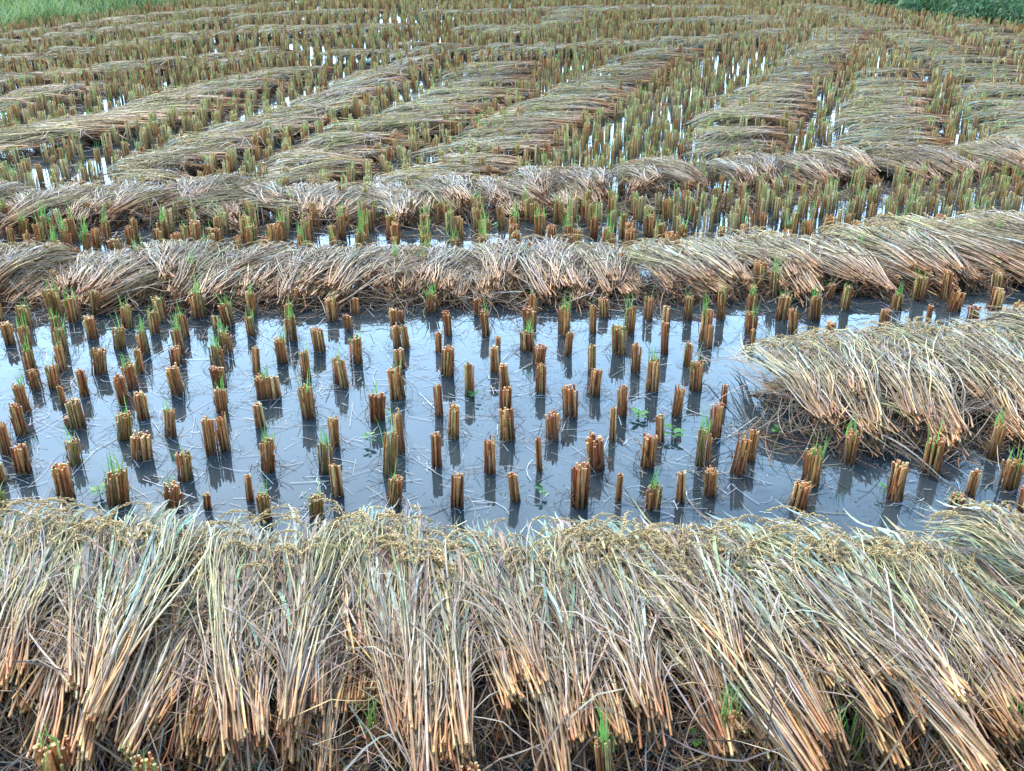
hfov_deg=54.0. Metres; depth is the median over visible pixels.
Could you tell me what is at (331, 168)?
straw sheaf
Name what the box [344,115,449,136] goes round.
straw sheaf
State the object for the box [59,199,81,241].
stubble clump
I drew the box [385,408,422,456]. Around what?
stubble clump
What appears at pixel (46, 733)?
grass tuft
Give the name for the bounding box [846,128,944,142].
straw sheaf
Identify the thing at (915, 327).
straw sheaf
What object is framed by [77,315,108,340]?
stubble clump
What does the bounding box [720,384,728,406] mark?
stubble clump
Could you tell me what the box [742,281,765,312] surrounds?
stubble clump
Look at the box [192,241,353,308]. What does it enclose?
straw sheaf
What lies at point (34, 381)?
stubble clump
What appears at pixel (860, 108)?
straw sheaf
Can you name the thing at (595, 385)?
stubble clump
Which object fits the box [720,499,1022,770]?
rice sheaf
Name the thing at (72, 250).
stubble clump
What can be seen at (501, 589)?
rice sheaf
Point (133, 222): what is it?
stubble clump
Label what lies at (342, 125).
straw sheaf
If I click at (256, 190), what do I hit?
straw sheaf
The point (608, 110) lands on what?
straw sheaf
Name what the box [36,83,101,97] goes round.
straw sheaf
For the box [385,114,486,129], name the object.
straw sheaf
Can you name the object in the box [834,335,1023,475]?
straw sheaf
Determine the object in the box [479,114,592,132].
straw sheaf
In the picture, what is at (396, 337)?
stubble clump
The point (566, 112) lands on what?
straw sheaf
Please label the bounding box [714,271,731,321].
stubble clump
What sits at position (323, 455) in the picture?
stubble clump
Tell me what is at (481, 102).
straw sheaf
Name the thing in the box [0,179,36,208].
straw sheaf
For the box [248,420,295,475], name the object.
stubble clump
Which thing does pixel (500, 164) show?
straw sheaf
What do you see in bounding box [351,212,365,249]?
stubble clump
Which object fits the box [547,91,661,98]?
straw sheaf
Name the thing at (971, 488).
stubble clump
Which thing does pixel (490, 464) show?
stubble clump
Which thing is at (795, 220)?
stubble clump
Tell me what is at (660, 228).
stubble clump
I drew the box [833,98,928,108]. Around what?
straw sheaf
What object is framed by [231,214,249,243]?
stubble clump
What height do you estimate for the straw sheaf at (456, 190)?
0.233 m
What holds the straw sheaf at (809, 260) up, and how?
on the water
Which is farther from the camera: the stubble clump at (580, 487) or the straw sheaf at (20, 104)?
the straw sheaf at (20, 104)
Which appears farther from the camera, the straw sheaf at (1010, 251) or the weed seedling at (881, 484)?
the straw sheaf at (1010, 251)
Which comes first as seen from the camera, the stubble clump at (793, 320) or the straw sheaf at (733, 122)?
the stubble clump at (793, 320)
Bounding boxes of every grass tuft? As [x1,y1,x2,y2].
[42,717,50,749]
[238,711,269,770]
[717,682,729,729]
[842,708,865,767]
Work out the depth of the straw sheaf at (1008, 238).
6.34 m
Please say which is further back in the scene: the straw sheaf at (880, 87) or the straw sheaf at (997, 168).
the straw sheaf at (880, 87)
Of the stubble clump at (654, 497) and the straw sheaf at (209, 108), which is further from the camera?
the straw sheaf at (209, 108)
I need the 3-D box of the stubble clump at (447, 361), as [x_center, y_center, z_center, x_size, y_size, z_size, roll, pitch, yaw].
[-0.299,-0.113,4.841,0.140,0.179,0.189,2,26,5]
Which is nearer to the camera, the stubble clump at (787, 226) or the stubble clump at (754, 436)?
the stubble clump at (754, 436)
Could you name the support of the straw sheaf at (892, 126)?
on the water
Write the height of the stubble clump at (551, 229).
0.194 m
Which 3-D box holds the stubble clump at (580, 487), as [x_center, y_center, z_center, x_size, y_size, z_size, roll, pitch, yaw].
[0.250,0.370,3.783,0.227,0.232,0.232,10,29,19]
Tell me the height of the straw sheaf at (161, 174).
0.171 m
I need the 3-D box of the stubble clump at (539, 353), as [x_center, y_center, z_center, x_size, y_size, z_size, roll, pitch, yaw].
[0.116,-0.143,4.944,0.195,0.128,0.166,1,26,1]
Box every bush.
[868,0,900,8]
[896,0,958,15]
[943,0,1003,21]
[972,0,1023,26]
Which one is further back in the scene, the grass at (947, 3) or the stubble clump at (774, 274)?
the grass at (947, 3)
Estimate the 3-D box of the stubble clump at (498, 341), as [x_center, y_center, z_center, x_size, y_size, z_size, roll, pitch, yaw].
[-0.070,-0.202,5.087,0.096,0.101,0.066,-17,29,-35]
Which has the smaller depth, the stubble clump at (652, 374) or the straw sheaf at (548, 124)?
the stubble clump at (652, 374)
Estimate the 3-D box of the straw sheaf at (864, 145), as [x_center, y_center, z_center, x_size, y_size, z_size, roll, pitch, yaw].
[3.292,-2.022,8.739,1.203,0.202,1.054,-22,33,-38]
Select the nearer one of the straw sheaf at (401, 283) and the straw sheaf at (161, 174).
the straw sheaf at (401, 283)
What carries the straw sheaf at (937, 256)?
on the water
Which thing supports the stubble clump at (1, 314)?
on the water
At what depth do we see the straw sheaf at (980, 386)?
4.42 m
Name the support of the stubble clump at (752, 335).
on the water
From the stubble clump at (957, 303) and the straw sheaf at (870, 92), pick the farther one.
the straw sheaf at (870, 92)
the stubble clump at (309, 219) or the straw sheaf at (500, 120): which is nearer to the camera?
the stubble clump at (309, 219)
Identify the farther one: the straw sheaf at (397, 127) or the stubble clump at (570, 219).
the straw sheaf at (397, 127)
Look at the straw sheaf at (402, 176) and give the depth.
7.87 m
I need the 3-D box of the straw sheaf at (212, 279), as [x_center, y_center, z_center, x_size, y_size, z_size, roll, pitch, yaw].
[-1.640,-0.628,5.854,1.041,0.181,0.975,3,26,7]
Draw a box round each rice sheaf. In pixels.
[0,489,74,770]
[0,495,215,758]
[0,530,63,727]
[1,499,339,770]
[2,516,271,770]
[31,520,279,770]
[37,504,286,770]
[118,504,388,770]
[142,532,348,770]
[207,525,472,770]
[244,501,552,770]
[250,498,504,769]
[276,522,588,770]
[335,518,630,770]
[372,512,695,770]
[435,516,727,770]
[509,510,790,770]
[548,498,810,770]
[595,515,905,770]
[664,500,934,770]
[708,521,1000,770]
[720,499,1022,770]
[791,534,1023,770]
[794,508,1023,770]
[824,497,1023,631]
[885,516,1023,770]
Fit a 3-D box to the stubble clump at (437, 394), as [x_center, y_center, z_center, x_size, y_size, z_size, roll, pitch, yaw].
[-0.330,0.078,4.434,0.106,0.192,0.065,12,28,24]
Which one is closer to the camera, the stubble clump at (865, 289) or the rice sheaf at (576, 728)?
the rice sheaf at (576, 728)
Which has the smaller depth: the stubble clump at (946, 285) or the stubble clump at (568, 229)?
the stubble clump at (946, 285)
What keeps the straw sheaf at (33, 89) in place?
on the water
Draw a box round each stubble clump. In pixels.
[0,303,4,321]
[0,321,32,347]
[0,421,18,457]
[0,462,7,483]
[0,479,17,518]
[4,227,16,246]
[4,403,36,439]
[5,441,48,483]
[7,366,39,415]
[12,204,31,240]
[13,298,44,327]
[14,308,43,356]
[18,331,39,376]
[22,230,33,245]
[25,368,46,391]
[30,209,46,244]
[31,725,98,770]
[36,197,55,241]
[36,274,64,318]
[38,354,72,392]
[43,307,72,334]
[45,397,97,432]
[45,461,91,506]
[46,223,60,244]
[46,269,58,288]
[49,278,85,328]
[49,310,85,356]
[49,423,88,469]
[53,333,77,371]
[55,209,81,250]
[56,385,66,407]
[56,415,69,428]
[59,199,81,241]
[68,247,79,254]
[68,367,96,398]
[75,214,92,252]
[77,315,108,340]
[86,289,103,315]
[86,450,136,514]
[87,347,111,376]
[90,227,106,254]
[94,394,135,447]
[95,313,132,353]
[99,206,115,243]
[106,236,125,256]
[107,295,134,330]
[111,372,131,409]
[113,353,154,391]
[116,737,172,770]
[118,428,168,467]
[123,225,140,249]
[125,217,145,244]
[126,390,157,422]
[127,313,160,358]
[129,347,151,372]
[130,231,144,253]
[141,204,173,243]
[146,304,163,336]
[150,290,173,321]
[151,390,181,441]
[151,465,194,516]
[152,228,162,248]
[155,362,203,400]
[159,309,194,358]
[160,344,191,367]
[166,442,208,484]
[170,232,181,242]
[176,301,197,338]
[179,216,194,247]
[182,275,211,320]
[187,246,197,289]
[189,219,206,242]
[196,415,231,460]
[200,232,216,268]
[200,491,212,510]
[201,222,217,259]
[202,329,237,371]
[205,227,226,254]
[208,365,233,388]
[209,376,237,414]
[210,315,218,329]
[211,200,228,243]
[215,293,240,329]
[215,315,240,357]
[215,412,241,455]
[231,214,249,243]
[233,211,258,249]
[233,235,241,254]
[238,284,263,317]
[241,366,273,403]
[244,305,264,337]
[244,474,256,502]
[246,345,261,374]
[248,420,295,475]
[249,478,286,525]
[250,401,269,429]
[260,226,271,245]
[265,328,294,368]
[265,374,285,399]
[266,223,285,243]
[271,297,306,342]
[275,206,295,244]
[280,298,298,323]
[288,475,338,522]
[289,338,318,384]
[293,216,317,243]
[293,287,304,307]
[296,219,303,245]
[296,368,337,427]
[301,209,312,246]
[301,325,330,357]
[310,420,350,482]
[316,289,344,326]
[325,416,353,452]
[326,463,346,502]
[327,224,341,245]
[327,228,336,245]
[328,344,349,386]
[335,348,355,390]
[336,201,347,238]
[339,314,363,333]
[344,325,372,369]
[350,297,361,315]
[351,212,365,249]
[352,695,394,770]
[354,200,371,237]
[357,377,393,427]
[360,205,375,244]
[361,402,403,480]
[378,461,412,507]
[379,206,405,242]
[382,352,418,403]
[384,322,411,349]
[385,286,392,303]
[385,307,400,326]
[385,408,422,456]
[390,221,408,247]
[390,236,401,244]
[392,233,398,261]
[393,347,407,368]
[398,310,404,323]
[398,324,409,349]
[411,201,441,238]
[417,223,435,245]
[417,240,426,259]
[418,280,441,316]
[419,212,435,243]
[424,233,431,248]
[428,383,447,418]
[428,431,446,467]
[429,331,442,352]
[434,403,470,443]
[436,471,479,514]
[437,310,461,338]
[437,345,461,379]
[444,219,459,250]
[450,216,468,239]
[456,361,476,396]
[460,761,492,770]
[464,205,494,241]
[468,297,482,316]
[474,434,507,478]
[476,213,488,235]
[476,218,489,246]
[476,295,499,339]
[485,345,500,372]
[486,407,529,450]
[487,384,524,414]
[495,336,507,352]
[496,200,524,242]
[499,363,521,388]
[501,312,543,354]
[502,472,531,505]
[506,229,520,246]
[509,224,520,239]
[513,305,548,335]
[518,343,552,367]
[527,292,542,320]
[528,205,547,241]
[530,362,553,397]
[532,437,544,473]
[532,723,548,764]
[533,408,575,445]
[546,224,558,242]
[550,292,574,338]
[552,458,607,518]
[554,384,595,426]
[558,214,572,245]
[558,430,621,486]
[560,201,575,234]
[562,331,578,356]
[573,216,582,246]
[579,368,616,399]
[582,344,604,373]
[584,303,601,334]
[585,204,600,239]
[587,690,625,770]
[597,297,611,320]
[600,226,611,242]
[602,310,630,358]
[603,211,615,249]
[605,384,633,417]
[606,473,625,504]
[607,406,617,441]
[615,203,629,238]
[617,295,637,333]
[620,220,638,245]
[624,228,638,246]
[624,342,644,376]
[626,433,668,477]
[636,464,679,519]
[638,204,656,237]
[639,283,659,323]
[639,333,670,394]
[652,414,668,442]
[653,209,666,242]
[654,305,670,326]
[655,321,669,354]
[664,231,677,241]
[664,384,690,419]
[673,470,691,505]
[677,211,694,242]
[678,341,694,366]
[680,287,694,324]
[683,402,721,477]
[686,342,718,393]
[691,289,715,344]
[692,465,726,505]
[694,399,731,443]
[705,324,713,348]
[706,675,751,766]
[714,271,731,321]
[716,216,725,242]
[718,432,752,480]
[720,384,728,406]
[731,304,771,337]
[732,429,760,463]
[736,207,753,239]
[739,258,768,294]
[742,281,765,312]
[747,328,755,345]
[757,212,769,234]
[763,251,787,299]
[766,284,792,323]
[779,432,830,492]
[780,479,818,514]
[784,211,791,229]
[785,306,807,332]
[789,207,800,236]
[800,206,817,235]
[801,282,834,323]
[813,214,837,237]
[816,696,858,770]
[824,275,838,300]
[825,320,840,336]
[827,413,876,468]
[838,279,853,310]
[859,282,871,297]
[868,459,924,509]
[876,308,895,325]
[881,321,893,333]
[888,281,908,313]
[905,266,935,303]
[905,732,956,770]
[916,418,953,481]
[922,304,933,323]
[931,269,959,303]
[935,214,944,219]
[941,288,969,312]
[944,488,968,509]
[952,275,961,288]
[959,468,982,498]
[961,304,982,323]
[973,396,1011,459]
[977,271,1013,294]
[980,287,1010,312]
[989,442,1023,495]
[994,214,1002,231]
[994,701,1023,770]
[1012,300,1023,309]
[1014,485,1023,512]
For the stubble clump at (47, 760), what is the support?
on the water
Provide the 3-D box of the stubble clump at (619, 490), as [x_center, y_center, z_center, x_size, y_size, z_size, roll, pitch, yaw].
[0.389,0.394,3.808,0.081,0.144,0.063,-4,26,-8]
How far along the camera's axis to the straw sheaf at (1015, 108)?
10.22 m
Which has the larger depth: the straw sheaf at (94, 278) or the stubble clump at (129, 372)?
the straw sheaf at (94, 278)
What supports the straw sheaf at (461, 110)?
on the water
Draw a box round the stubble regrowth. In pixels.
[0,0,1023,217]
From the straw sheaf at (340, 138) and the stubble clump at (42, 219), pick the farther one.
the straw sheaf at (340, 138)
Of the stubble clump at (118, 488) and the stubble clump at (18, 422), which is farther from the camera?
the stubble clump at (18, 422)
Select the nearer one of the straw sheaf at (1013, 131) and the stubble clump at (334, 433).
the stubble clump at (334, 433)
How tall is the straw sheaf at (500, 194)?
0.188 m
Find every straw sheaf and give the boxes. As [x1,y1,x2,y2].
[0,95,65,107]
[0,96,34,114]
[0,101,47,112]
[0,106,30,116]
[0,121,140,145]
[0,123,94,145]
[0,123,123,144]
[0,137,88,147]
[0,141,55,160]
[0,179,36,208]
[0,183,25,197]
[0,184,108,237]
[0,186,58,215]
[0,189,57,234]
[0,239,89,307]
[0,240,115,309]
[0,241,61,288]
[1,186,39,220]
[1,250,98,312]
[2,91,83,111]
[4,84,86,100]
[5,91,76,107]
[8,134,129,145]
[18,246,154,310]
[22,115,159,138]
[29,177,143,228]
[32,248,115,301]
[33,243,235,315]
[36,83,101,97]
[45,113,161,129]
[45,182,145,230]
[54,114,140,129]
[80,86,105,97]
[82,115,188,140]
[88,166,193,185]
[91,110,188,124]
[92,177,185,227]
[98,153,204,175]
[98,180,184,232]
[99,105,239,118]
[101,102,244,112]
[107,149,254,170]
[109,161,205,182]
[112,233,245,312]
[123,149,220,171]
[123,243,227,307]
[124,95,245,109]
[125,93,253,109]
[139,176,255,230]
[144,87,286,103]
[145,84,273,96]
[145,143,262,159]
[150,133,262,163]
[157,247,299,317]
[158,127,278,149]
[162,173,247,227]
[171,194,259,236]
[174,131,282,151]
[174,180,295,223]
[176,90,261,104]
[188,84,258,98]
[189,171,264,223]
[189,239,314,298]
[190,78,298,94]
[191,83,289,92]
[191,143,280,156]
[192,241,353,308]
[201,119,300,136]
[201,185,312,232]
[203,122,315,140]
[229,243,369,306]
[237,110,340,122]
[242,114,330,136]
[247,162,382,182]
[251,150,396,181]
[253,104,341,117]
[253,149,377,168]
[253,170,343,185]
[255,144,434,164]
[257,144,397,165]
[258,101,380,118]
[258,177,359,225]
[264,240,380,313]
[275,100,378,116]
[276,240,412,312]
[284,103,370,120]
[286,93,386,105]
[293,98,370,112]
[294,129,426,143]
[295,86,389,104]
[295,137,431,148]
[296,131,420,163]
[300,85,401,97]
[300,132,415,153]
[311,118,466,140]
[311,241,441,313]
[312,181,372,221]
[313,180,381,227]
[315,86,400,100]
[321,77,412,92]
[323,184,395,225]
[327,188,486,230]
[332,112,469,131]
[333,178,423,222]
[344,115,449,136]
[346,117,468,137]
[350,240,463,306]
[372,168,501,188]
[376,101,515,115]
[378,93,518,110]
[378,242,481,308]
[379,185,478,224]
[382,161,513,180]
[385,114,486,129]
[386,107,496,115]
[395,173,494,223]
[397,249,485,310]
[400,242,482,309]
[408,99,514,104]
[412,86,526,96]
[412,141,567,158]
[417,86,543,99]
[418,176,482,219]
[420,91,531,103]
[421,136,570,157]
[426,150,516,176]
[429,244,522,304]
[438,77,535,89]
[445,133,579,154]
[445,232,543,304]
[446,152,536,173]
[453,124,593,140]
[454,175,557,215]
[455,133,590,146]
[462,115,581,134]
[462,248,536,300]
[466,108,615,125]
[468,118,592,140]
[468,174,524,217]
[468,178,552,222]
[474,233,637,311]
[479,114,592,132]
[501,163,606,198]
[506,96,625,117]
[508,103,622,119]
[510,105,623,121]
[513,242,654,312]
[517,181,605,218]
[523,110,613,123]
[536,92,630,108]
[541,92,630,106]
[542,83,624,102]
[545,164,625,210]
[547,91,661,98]
[549,103,624,111]
[553,164,662,207]
[560,238,671,307]
[572,82,636,97]
[581,243,653,306]
[606,159,681,203]
[610,153,714,197]
[612,153,696,196]
[613,164,712,205]
[613,239,730,306]
[615,240,699,304]
[617,234,749,306]
[644,229,767,301]
[676,126,794,149]
[677,122,796,141]
[681,142,780,166]
[682,110,814,132]
[683,106,814,124]
[684,137,805,161]
[687,93,825,105]
[693,118,815,134]
[694,110,799,129]
[694,330,924,482]
[698,150,845,197]
[699,154,796,196]
[703,226,839,312]
[710,100,832,115]
[710,230,840,299]
[715,96,817,109]
[715,99,816,115]
[717,151,814,194]
[723,326,980,472]
[733,81,824,98]
[734,83,842,95]
[737,85,816,104]
[742,233,896,307]
[748,371,979,489]
[753,321,1018,457]
[761,232,930,307]
[774,150,885,192]
[776,165,823,193]
[789,141,882,184]
[794,154,878,189]
[794,231,936,305]
[800,154,889,185]
[803,313,987,416]
[812,220,938,292]
[816,113,943,137]
[821,133,955,148]
[827,85,940,95]
[827,104,942,116]
[827,105,931,130]
[829,113,948,135]
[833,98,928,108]
[833,120,941,136]
[834,88,940,99]
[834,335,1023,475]
[835,96,930,108]
[835,110,978,134]
[839,212,1023,293]
[841,94,930,99]
[845,95,946,111]
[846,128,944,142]
[846,139,938,173]
[852,129,942,137]
[852,139,979,188]
[856,104,923,114]
[856,142,955,155]
[860,220,983,299]
[863,87,931,97]
[865,155,930,183]
[868,141,975,185]
[887,212,1023,285]
[887,229,990,293]
[892,321,1023,478]
[916,215,1023,273]
[926,317,1023,436]
[936,141,1023,179]
[940,147,1013,176]
[940,149,989,182]
[941,100,1021,112]
[942,206,1023,243]
[944,93,1023,107]
[945,86,1023,100]
[951,210,1023,224]
[952,136,1023,177]
[953,84,1023,94]
[954,83,1023,97]
[955,305,1023,342]
[959,119,1023,132]
[959,320,1023,394]
[960,110,1023,129]
[962,97,1023,113]
[973,126,1023,141]
[974,105,1023,119]
[975,132,1023,164]
[989,113,1023,125]
[994,128,1023,137]
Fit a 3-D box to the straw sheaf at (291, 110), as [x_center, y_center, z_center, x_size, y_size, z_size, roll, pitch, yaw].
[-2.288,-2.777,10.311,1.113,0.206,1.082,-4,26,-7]
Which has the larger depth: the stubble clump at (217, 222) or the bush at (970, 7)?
the bush at (970, 7)
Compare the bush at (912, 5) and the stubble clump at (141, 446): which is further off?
the bush at (912, 5)
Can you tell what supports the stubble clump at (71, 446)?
on the water
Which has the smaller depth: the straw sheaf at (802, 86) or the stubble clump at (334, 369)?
the stubble clump at (334, 369)
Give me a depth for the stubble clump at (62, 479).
3.81 m
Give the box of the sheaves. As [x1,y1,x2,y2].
[0,0,1023,596]
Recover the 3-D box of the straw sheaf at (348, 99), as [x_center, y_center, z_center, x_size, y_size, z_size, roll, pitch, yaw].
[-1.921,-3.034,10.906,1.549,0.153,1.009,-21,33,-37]
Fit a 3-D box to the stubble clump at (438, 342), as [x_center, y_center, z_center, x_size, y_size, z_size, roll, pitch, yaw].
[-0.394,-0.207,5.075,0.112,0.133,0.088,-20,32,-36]
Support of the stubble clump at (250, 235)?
on the water
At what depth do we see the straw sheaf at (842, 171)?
8.11 m
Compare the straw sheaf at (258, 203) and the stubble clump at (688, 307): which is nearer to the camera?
the stubble clump at (688, 307)
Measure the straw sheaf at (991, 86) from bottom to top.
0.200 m
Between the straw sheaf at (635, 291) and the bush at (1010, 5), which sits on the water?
the straw sheaf at (635, 291)
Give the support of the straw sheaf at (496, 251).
on the water
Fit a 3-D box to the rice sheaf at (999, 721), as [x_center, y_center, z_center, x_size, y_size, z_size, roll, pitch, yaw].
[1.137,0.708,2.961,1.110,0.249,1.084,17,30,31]
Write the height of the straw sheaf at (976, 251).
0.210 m
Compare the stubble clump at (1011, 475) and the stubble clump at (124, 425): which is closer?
the stubble clump at (1011, 475)
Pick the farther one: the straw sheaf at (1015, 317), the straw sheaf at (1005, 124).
the straw sheaf at (1005, 124)
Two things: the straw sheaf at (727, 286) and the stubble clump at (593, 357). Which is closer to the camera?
the stubble clump at (593, 357)
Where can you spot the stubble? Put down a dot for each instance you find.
(644, 102)
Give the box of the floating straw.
[0,4,1023,770]
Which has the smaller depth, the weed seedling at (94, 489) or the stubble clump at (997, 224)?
the weed seedling at (94, 489)
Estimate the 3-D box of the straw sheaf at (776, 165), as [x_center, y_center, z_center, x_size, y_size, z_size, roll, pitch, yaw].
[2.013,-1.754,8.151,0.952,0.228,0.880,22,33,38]
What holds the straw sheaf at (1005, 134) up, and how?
on the water
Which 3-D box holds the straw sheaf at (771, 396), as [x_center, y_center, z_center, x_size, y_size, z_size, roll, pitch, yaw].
[1.516,0.051,4.443,1.143,0.193,1.196,6,26,12]
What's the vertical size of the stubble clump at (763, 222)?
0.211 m
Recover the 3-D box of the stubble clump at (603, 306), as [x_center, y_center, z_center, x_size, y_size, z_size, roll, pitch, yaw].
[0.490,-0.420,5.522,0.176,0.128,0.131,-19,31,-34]
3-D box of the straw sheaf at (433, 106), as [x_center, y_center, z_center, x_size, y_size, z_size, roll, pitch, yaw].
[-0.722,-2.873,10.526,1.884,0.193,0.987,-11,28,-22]
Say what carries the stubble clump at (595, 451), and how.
on the water
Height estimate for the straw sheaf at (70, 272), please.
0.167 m
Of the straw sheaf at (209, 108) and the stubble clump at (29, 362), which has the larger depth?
the straw sheaf at (209, 108)
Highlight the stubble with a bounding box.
[0,0,1023,471]
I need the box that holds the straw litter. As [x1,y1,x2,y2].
[0,167,1023,770]
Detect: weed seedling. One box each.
[89,481,107,496]
[361,432,375,443]
[468,389,481,398]
[535,483,546,494]
[631,408,648,418]
[664,423,685,438]
[686,728,704,746]
[771,424,782,436]
[878,482,886,496]
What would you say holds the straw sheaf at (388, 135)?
on the water
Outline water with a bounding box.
[0,0,1023,770]
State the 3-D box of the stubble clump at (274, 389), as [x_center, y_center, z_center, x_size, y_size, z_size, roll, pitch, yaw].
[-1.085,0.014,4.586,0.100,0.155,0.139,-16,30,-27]
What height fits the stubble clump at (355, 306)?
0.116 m
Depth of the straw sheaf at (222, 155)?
8.69 m
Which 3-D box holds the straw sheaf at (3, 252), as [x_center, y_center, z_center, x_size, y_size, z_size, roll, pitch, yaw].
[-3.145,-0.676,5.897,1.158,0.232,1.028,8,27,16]
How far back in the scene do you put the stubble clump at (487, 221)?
6.75 m
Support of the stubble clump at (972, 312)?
on the water
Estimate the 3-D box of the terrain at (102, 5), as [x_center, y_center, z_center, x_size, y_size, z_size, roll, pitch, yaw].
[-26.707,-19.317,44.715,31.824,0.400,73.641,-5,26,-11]
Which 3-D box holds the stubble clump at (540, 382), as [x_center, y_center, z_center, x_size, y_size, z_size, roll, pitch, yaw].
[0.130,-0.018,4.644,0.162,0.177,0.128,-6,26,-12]
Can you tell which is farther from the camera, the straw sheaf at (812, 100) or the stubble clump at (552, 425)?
the straw sheaf at (812, 100)
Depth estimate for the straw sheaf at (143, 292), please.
5.72 m
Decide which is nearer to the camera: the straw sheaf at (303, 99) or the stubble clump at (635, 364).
the stubble clump at (635, 364)
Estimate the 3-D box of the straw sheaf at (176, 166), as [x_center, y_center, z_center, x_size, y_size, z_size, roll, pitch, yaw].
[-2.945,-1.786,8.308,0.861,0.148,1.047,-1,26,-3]
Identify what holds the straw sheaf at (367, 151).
on the water
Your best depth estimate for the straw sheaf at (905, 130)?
9.41 m
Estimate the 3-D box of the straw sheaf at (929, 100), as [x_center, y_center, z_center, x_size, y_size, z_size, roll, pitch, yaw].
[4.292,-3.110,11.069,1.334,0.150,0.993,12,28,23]
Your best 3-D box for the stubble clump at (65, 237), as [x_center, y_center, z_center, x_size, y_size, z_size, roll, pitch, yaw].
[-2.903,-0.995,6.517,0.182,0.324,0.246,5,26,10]
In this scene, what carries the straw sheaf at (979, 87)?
on the water
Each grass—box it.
[0,0,220,31]
[860,0,1023,28]
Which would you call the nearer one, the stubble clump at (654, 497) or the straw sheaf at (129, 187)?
the stubble clump at (654, 497)
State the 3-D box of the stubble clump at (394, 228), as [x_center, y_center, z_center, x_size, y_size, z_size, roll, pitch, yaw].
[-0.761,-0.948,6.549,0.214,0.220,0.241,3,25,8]
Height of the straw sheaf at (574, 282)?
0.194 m
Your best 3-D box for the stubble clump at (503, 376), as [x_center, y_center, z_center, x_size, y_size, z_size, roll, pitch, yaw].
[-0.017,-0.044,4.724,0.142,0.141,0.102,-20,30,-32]
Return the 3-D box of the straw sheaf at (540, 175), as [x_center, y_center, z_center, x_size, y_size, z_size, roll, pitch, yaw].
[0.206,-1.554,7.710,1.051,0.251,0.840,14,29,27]
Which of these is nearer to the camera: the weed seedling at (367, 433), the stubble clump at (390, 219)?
the weed seedling at (367, 433)
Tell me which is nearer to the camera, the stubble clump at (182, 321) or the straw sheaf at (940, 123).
the stubble clump at (182, 321)
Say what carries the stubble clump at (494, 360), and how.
on the water
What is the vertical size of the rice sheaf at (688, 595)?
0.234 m
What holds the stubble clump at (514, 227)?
on the water
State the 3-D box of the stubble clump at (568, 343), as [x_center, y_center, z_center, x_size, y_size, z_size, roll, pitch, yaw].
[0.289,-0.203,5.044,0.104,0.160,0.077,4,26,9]
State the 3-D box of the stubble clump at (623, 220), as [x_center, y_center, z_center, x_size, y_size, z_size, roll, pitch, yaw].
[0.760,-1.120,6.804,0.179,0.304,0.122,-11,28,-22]
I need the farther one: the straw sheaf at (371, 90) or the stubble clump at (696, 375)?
the straw sheaf at (371, 90)
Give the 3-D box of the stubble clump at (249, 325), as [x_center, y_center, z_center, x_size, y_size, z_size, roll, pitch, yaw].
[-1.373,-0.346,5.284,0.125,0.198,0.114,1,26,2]
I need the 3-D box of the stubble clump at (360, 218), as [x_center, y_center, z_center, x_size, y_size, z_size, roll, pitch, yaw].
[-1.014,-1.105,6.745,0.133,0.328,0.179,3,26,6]
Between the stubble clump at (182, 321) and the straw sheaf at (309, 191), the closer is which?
the stubble clump at (182, 321)
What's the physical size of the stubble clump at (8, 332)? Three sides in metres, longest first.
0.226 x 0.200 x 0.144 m
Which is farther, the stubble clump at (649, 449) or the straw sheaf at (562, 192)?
the straw sheaf at (562, 192)
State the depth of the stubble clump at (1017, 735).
2.60 m
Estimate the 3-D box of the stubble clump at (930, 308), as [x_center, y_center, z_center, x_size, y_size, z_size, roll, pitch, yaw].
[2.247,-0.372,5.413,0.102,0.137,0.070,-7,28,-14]
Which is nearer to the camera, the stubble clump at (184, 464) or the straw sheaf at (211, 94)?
the stubble clump at (184, 464)
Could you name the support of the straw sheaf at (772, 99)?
on the water
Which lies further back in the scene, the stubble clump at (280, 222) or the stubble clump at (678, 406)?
the stubble clump at (280, 222)
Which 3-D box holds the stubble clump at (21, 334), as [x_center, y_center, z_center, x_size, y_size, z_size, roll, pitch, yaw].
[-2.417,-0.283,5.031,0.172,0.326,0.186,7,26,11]
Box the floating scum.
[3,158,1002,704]
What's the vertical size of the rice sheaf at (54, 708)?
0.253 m
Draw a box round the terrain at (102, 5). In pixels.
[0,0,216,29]
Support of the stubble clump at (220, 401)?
on the water
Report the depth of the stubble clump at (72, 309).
5.43 m
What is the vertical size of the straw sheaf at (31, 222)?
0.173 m
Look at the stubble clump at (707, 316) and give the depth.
5.16 m
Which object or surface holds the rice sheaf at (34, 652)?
on the water
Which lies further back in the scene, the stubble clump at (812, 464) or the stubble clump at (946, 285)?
the stubble clump at (946, 285)
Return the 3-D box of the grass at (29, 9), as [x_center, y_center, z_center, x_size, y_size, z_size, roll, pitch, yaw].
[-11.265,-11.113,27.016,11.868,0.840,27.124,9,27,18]
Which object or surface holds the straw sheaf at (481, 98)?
on the water
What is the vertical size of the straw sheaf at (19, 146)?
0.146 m
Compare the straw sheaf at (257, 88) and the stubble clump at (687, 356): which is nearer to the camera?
the stubble clump at (687, 356)
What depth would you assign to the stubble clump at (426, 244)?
6.17 m
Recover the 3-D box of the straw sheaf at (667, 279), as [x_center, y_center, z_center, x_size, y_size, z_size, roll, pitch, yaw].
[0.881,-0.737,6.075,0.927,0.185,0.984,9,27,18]
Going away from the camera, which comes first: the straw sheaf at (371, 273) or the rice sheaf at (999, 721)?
the rice sheaf at (999, 721)
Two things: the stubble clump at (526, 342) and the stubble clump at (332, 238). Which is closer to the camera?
the stubble clump at (526, 342)
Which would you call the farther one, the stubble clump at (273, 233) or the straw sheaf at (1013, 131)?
the straw sheaf at (1013, 131)
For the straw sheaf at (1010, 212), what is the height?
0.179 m
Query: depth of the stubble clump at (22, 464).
3.98 m
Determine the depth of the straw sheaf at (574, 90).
11.34 m

